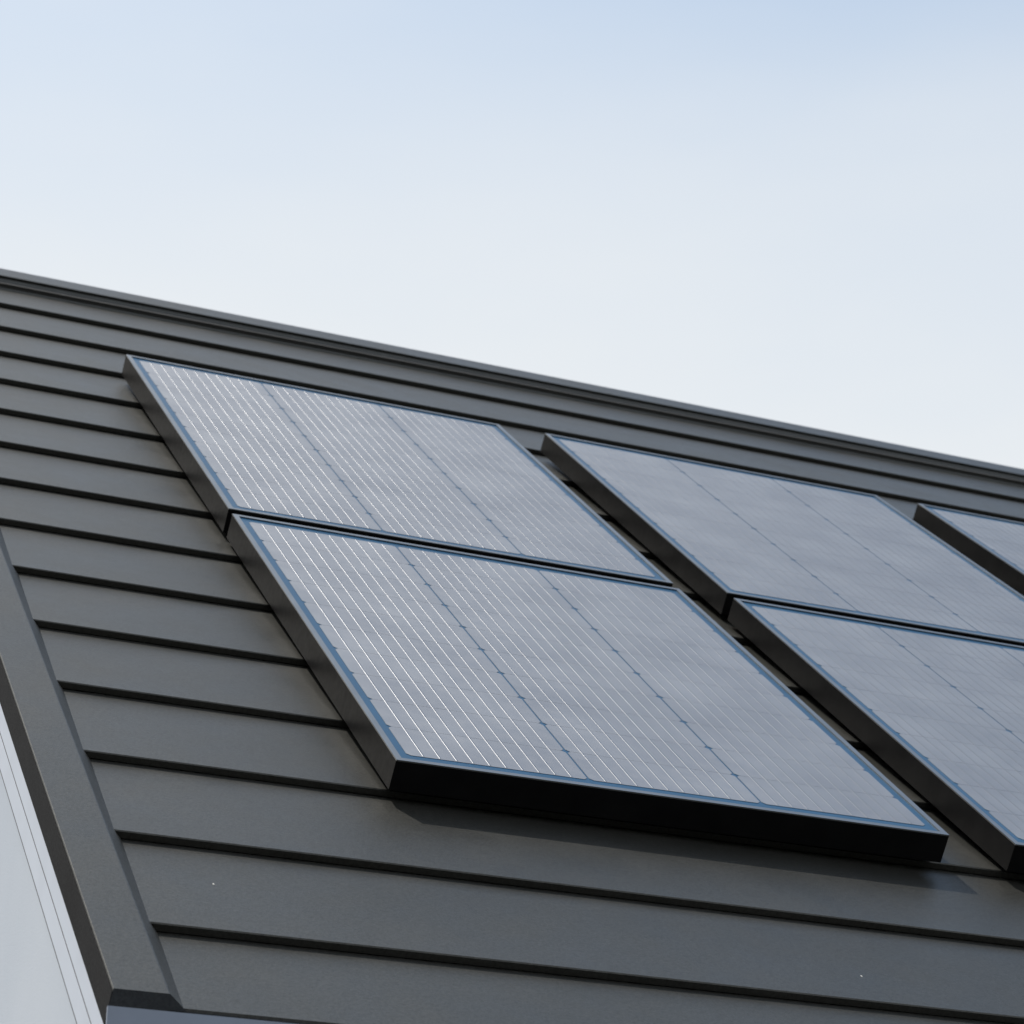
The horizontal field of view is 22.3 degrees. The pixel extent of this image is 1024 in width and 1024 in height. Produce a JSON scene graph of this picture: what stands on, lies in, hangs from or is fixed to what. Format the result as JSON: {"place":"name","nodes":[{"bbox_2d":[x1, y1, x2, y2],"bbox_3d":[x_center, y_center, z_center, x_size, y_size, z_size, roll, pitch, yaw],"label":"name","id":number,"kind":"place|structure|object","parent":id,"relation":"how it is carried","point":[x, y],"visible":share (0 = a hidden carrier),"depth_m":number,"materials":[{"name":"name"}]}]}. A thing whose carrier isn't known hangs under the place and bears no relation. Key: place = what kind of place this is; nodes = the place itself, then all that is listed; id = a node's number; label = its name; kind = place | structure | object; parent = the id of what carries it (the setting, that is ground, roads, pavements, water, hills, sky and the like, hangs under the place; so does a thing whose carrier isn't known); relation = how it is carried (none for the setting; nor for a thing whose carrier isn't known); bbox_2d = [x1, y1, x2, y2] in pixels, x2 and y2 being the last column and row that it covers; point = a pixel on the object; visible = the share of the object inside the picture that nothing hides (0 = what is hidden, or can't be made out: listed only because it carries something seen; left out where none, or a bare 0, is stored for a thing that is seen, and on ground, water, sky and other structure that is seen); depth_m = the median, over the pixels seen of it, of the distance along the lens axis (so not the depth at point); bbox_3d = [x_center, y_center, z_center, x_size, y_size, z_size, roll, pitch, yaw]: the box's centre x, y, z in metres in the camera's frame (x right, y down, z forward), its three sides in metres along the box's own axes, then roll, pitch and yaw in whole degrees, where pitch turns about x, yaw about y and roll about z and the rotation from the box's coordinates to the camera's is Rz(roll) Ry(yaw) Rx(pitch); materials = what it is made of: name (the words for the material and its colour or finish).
{"place":"outdoors","nodes":[
{"label":"outdoors","id":0,"kind":"place"},
{"bbox_2d":[0,268,1023,1023],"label":"house","id":1,"kind":"structure","parent":0,"point":[206,816],"depth_m":4.26,"materials":[{"name":"grey metal"}]},
{"bbox_2d":[122,354,672,586],"bbox_3d":[-0.327,-0.095,6.335,1.050,0.063,1.360,10,14,-21],"label":"solar panel","id":2,"kind":"object","parent":1,"relation":"on","point":[254,447],"visible":0.98,"depth_m":6.21,"materials":[{"name":"black glass"}]},
{"bbox_2d":[227,514,948,862],"bbox_3d":[0.086,0.319,5.066,1.050,0.063,1.360,10,14,-21],"label":"solar panel","id":3,"kind":"object","parent":1,"relation":"on","point":[473,676],"visible":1,"depth_m":4.86,"materials":[{"name":"grey glass"}]},
{"bbox_2d":[540,433,1023,646],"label":"solar panel","id":4,"kind":"object","parent":1,"relation":"on","point":[719,539],"visible":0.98,"depth_m":6.66,"materials":[{"name":"grey glass"}]},
{"bbox_2d":[728,598,1023,873],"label":"solar panel","id":5,"kind":"object","parent":1,"relation":"on","point":[936,719],"visible":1,"depth_m":5.48,"materials":[{"name":"grey glass"}]},
{"bbox_2d":[913,503,1023,595],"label":"solar panel","id":6,"kind":"object","parent":1,"relation":"on","point":[993,546],"visible":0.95,"depth_m":7.39,"materials":[{"name":"grey glass"}]},
{"bbox_2d":[0,0,1023,468],"label":"sky","id":7,"kind":"structure","parent":0,"point":[808,213],"materials":[{"name":"blue"}]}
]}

